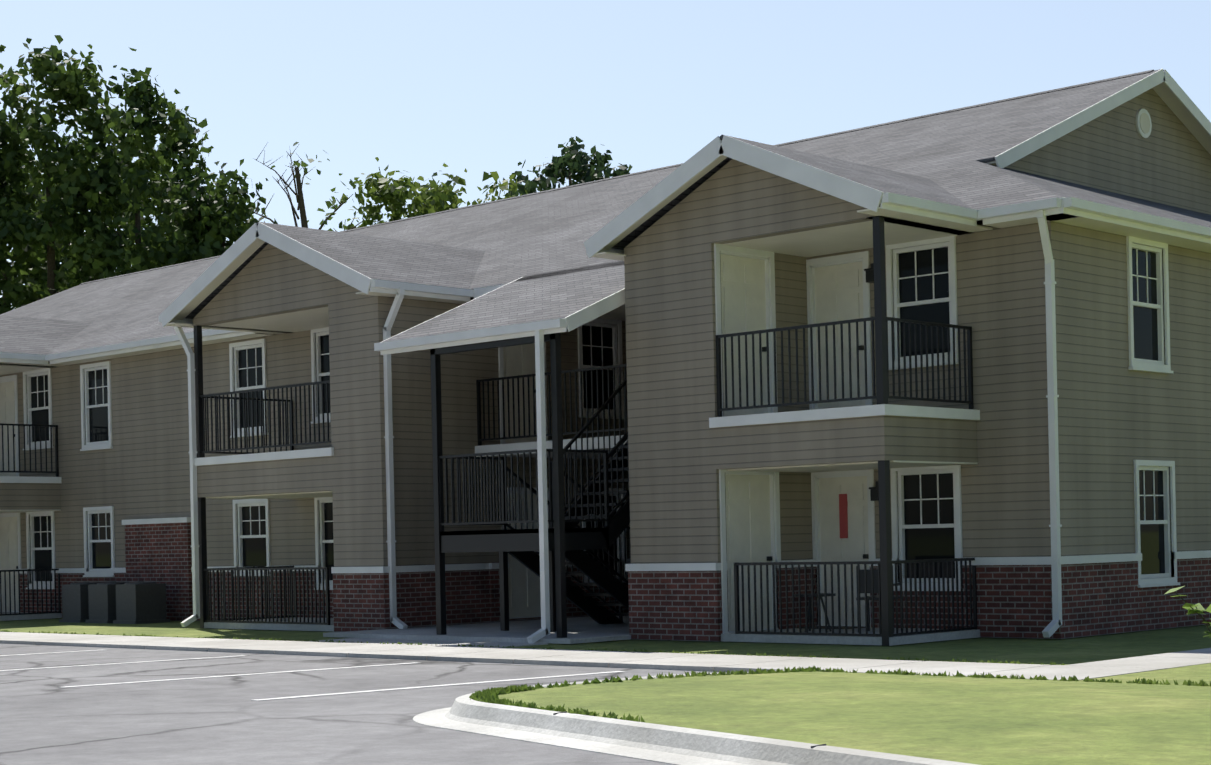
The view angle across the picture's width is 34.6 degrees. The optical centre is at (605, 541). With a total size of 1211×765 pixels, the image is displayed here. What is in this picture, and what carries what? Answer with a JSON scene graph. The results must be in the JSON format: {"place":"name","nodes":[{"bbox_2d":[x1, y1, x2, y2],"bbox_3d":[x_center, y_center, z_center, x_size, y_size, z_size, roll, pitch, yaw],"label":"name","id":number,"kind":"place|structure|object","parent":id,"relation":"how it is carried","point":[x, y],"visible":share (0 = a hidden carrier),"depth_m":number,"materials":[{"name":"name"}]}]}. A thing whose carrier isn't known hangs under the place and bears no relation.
{"place":"outdoors","nodes":[
{"label":"outdoors","id":0,"kind":"place"},
{"bbox_2d":[0,643,726,764],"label":"parking lot","id":1,"kind":"structure","parent":0,"point":[45,719],"depth_m":16.76,"materials":[{"name":"grey asphalt"}]},
{"bbox_2d":[0,650,627,700],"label":"parking markings","id":2,"kind":"object","parent":1,"relation":"on","point":[290,671],"visible":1,"depth_m":20.44,"materials":[{"name":"paint"}]},
{"bbox_2d":[413,670,977,764],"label":"kerb island","id":3,"kind":"structure","parent":1,"relation":"on","point":[667,744],"depth_m":12.72,"materials":[{"name":"concrete"}]},
{"bbox_2d":[553,711,825,747],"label":"kerb joints","id":4,"kind":"object","parent":3,"relation":"on","point":[811,746],"visible":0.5,"depth_m":11.35,"materials":[{"name":"grey"}]},
{"bbox_2d":[0,254,869,630],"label":"building doors","id":5,"kind":"structure","parent":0,"point":[838,298],"depth_m":26.20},
{"bbox_2d":[839,494,847,537],"bbox_3d":[3.224,-0.342,26.290,0.120,0.600,0.030,-1,0,43],"label":"door decoration","id":6,"kind":"object","parent":5,"relation":"attached to","point":[843,513],"depth_m":26.27,"materials":[{"name":"red"}]},
{"bbox_2d":[0,217,976,645],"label":"stair railings","id":7,"kind":"object","parent":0,"point":[570,541],"depth_m":27.03,"materials":[{"name":"black metal"}]},
{"bbox_2d":[0,88,1210,568],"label":"siding wall","id":8,"kind":"structure","parent":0,"point":[1116,416],"depth_m":26.24,"materials":[{"name":"beige plastic"}]},
{"bbox_2d":[0,69,1210,361],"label":"building roof shingles","id":9,"kind":"object","parent":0,"point":[532,247],"visible":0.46,"depth_m":31.91,"materials":[{"name":"grey"}]},
{"bbox_2d":[0,632,1210,679],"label":"sidewalk","id":10,"kind":"structure","parent":0,"point":[425,650],"depth_m":22.40,"materials":[{"name":"concrete"}]},
{"bbox_2d":[0,82,1210,513],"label":"soffit","id":11,"kind":"structure","parent":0,"point":[836,240],"depth_m":25.86,"materials":[{"name":"white paint"}]},
{"bbox_2d":[0,618,1210,664],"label":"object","id":12,"kind":"structure","parent":0,"point":[1076,650],"depth_m":23.70,"materials":[{"name":"green plant"}]},
{"bbox_2d":[0,120,26,312],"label":"tree","id":13,"kind":"object","parent":12,"relation":"on","point":[6,267],"visible":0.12,"depth_m":84.08,"materials":[{"name":"green plant"}]},
{"bbox_2d":[0,112,80,309],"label":"tree","id":14,"kind":"object","parent":12,"relation":"on","point":[42,272],"depth_m":95.48,"materials":[{"name":"green plant"}]},
{"bbox_2d":[0,35,128,313],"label":"tree","id":15,"kind":"object","parent":12,"relation":"on","point":[26,234],"depth_m":83.70,"materials":[{"name":"green plant"}]},
{"bbox_2d":[59,581,101,622],"bbox_3d":[-10.103,1.173,37.782,0.760,0.782,0.760,-1,0,43],"label":"ac unit","id":16,"kind":"object","parent":12,"relation":"on","point":[75,602],"visible":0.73,"depth_m":37.46,"materials":[{"name":"metal"}]},
{"bbox_2d":[6,98,159,307],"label":"tree","id":17,"kind":"object","parent":12,"relation":"on","point":[118,228],"visible":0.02,"depth_m":99.20,"materials":[{"name":"green plant"}]},
{"bbox_2d":[85,581,128,622],"bbox_3d":[-9.414,1.158,37.128,0.760,0.782,0.760,-1,0,43],"label":"ac unit","id":18,"kind":"object","parent":12,"relation":"on","point":[102,603],"visible":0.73,"depth_m":36.81,"materials":[{"name":"metal"}]},
{"bbox_2d":[38,48,225,293],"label":"tree","id":19,"kind":"object","parent":12,"relation":"on","point":[139,98],"depth_m":83.39,"materials":[{"name":"green plant"}]},
{"bbox_2d":[113,581,169,623],"bbox_3d":[-8.725,1.142,36.474,0.760,0.782,0.760,-1,0,43],"label":"ac unit","id":20,"kind":"object","parent":12,"relation":"on","point":[140,602],"visible":1,"depth_m":36.24,"materials":[{"name":"metal"}]},
{"bbox_2d":[124,117,224,267],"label":"tree","id":21,"kind":"object","parent":12,"relation":"on","point":[186,144],"depth_m":95.19,"materials":[{"name":"green plant"}]},
{"bbox_2d":[152,159,277,264],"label":"tree","id":22,"kind":"object","parent":12,"relation":"on","point":[222,216],"depth_m":84.66,"materials":[{"name":"green plant"}]},
{"bbox_2d":[253,142,368,231],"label":"bare tree","id":23,"kind":"object","parent":12,"relation":"on","point":[300,201],"depth_m":85.77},
{"bbox_2d":[340,157,447,229],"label":"tree","id":24,"kind":"object","parent":12,"relation":"on","point":[395,195],"visible":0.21,"depth_m":86.88,"materials":[{"name":"green plant"}]},
{"bbox_2d":[403,163,528,217],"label":"tree","id":25,"kind":"object","parent":12,"relation":"on","point":[447,193],"visible":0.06,"depth_m":89.03,"materials":[{"name":"green plant"}]},
{"bbox_2d":[0,448,979,645],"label":"patio slabs","id":26,"kind":"structure","parent":12,"relation":"on","point":[588,629],"depth_m":27.46,"materials":[{"name":"concrete"}]},
{"bbox_2d":[794,593,835,631],"bbox_3d":[2.713,0.926,25.140,0.526,0.493,0.540,-1,0,43],"label":"patio table","id":27,"kind":"object","parent":26,"relation":"on","point":[809,610],"visible":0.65,"depth_m":25.08,"materials":[{"name":"grey metal"}]},
{"bbox_2d":[796,626,864,628],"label":"door mats","id":28,"kind":"object","parent":26,"relation":"on","point":[835,627],"depth_m":25.94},
{"bbox_2d":[856,565,900,632],"bbox_3d":[3.497,0.728,24.736,0.480,0.850,0.500,-1,0,23],"label":"patio chair","id":29,"kind":"object","parent":26,"relation":"on","point":[862,584],"visible":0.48,"depth_m":24.57,"materials":[{"name":"grey metal"}]},
{"bbox_2d":[499,136,631,196],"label":"tree","id":30,"kind":"object","parent":12,"relation":"on","point":[574,160],"depth_m":93.04,"materials":[{"name":"green plant"}]},
{"bbox_2d":[0,630,1210,721],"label":"grass tufts","id":31,"kind":"object","parent":12,"relation":"on","point":[490,695],"depth_m":17.48,"materials":[{"name":"green plant"}]},
{"bbox_2d":[0,0,1210,307],"label":"sky","id":32,"kind":"structure","parent":0,"point":[478,87],"materials":[{"name":"blue"}]},
{"bbox_2d":[20,522,1210,641],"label":"brick wainscot","id":33,"kind":"object","parent":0,"point":[1015,601],"visible":0.4,"depth_m":26.12,"materials":[{"name":"brown brick"}]},
{"bbox_2d":[498,663,1210,764],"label":"lawn island","id":34,"kind":"structure","parent":0,"point":[988,721],"depth_m":13.61,"materials":[{"name":"green plant"}]},
{"bbox_2d":[1165,586,1210,637],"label":"sapling","id":35,"kind":"object","parent":34,"relation":"on","point":[1200,609],"depth_m":14.39,"materials":[{"name":"green plant"}]},
{"label":"ground","id":36,"kind":"structure","parent":0,"visible":0},
{"bbox_2d":[0,69,1210,633],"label":"building trim","id":37,"kind":"structure","parent":36,"relation":"on","point":[746,153],"depth_m":26.11,"materials":[{"name":"white wood"}]},
{"bbox_2d":[31,247,1164,580],"bbox_3d":[-1.986,-1.517,38.691,31.000,4.310,10.760,-1,0,43],"label":"window glass","id":38,"kind":"object","parent":37,"relation":"in","point":[927,543],"visible":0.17,"depth_m":25.99,"materials":[{"name":"glass"}]},
{"bbox_2d":[0,192,1210,643],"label":"gutters and downspouts","id":39,"kind":"object","parent":37,"relation":"attached to","point":[1052,396],"visible":0.85,"depth_m":25.81,"materials":[{"name":"white metal"}]},
{"bbox_2d":[79,69,1153,284],"bbox_3d":[-2.788,-7.421,42.864,32.390,0.065,0.280,-1,0,43],"label":"roof ridge cap","id":40,"kind":"object","parent":37,"relation":"on","point":[1098,81],"visible":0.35,"depth_m":37.01,"materials":[{"name":"grey"}]},
{"bbox_2d":[864,263,878,500],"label":"porch lights","id":41,"kind":"object","parent":37,"relation":"attached to","point":[874,493],"visible":0.23,"depth_m":25.73,"materials":[{"name":"black metal"}]}
]}

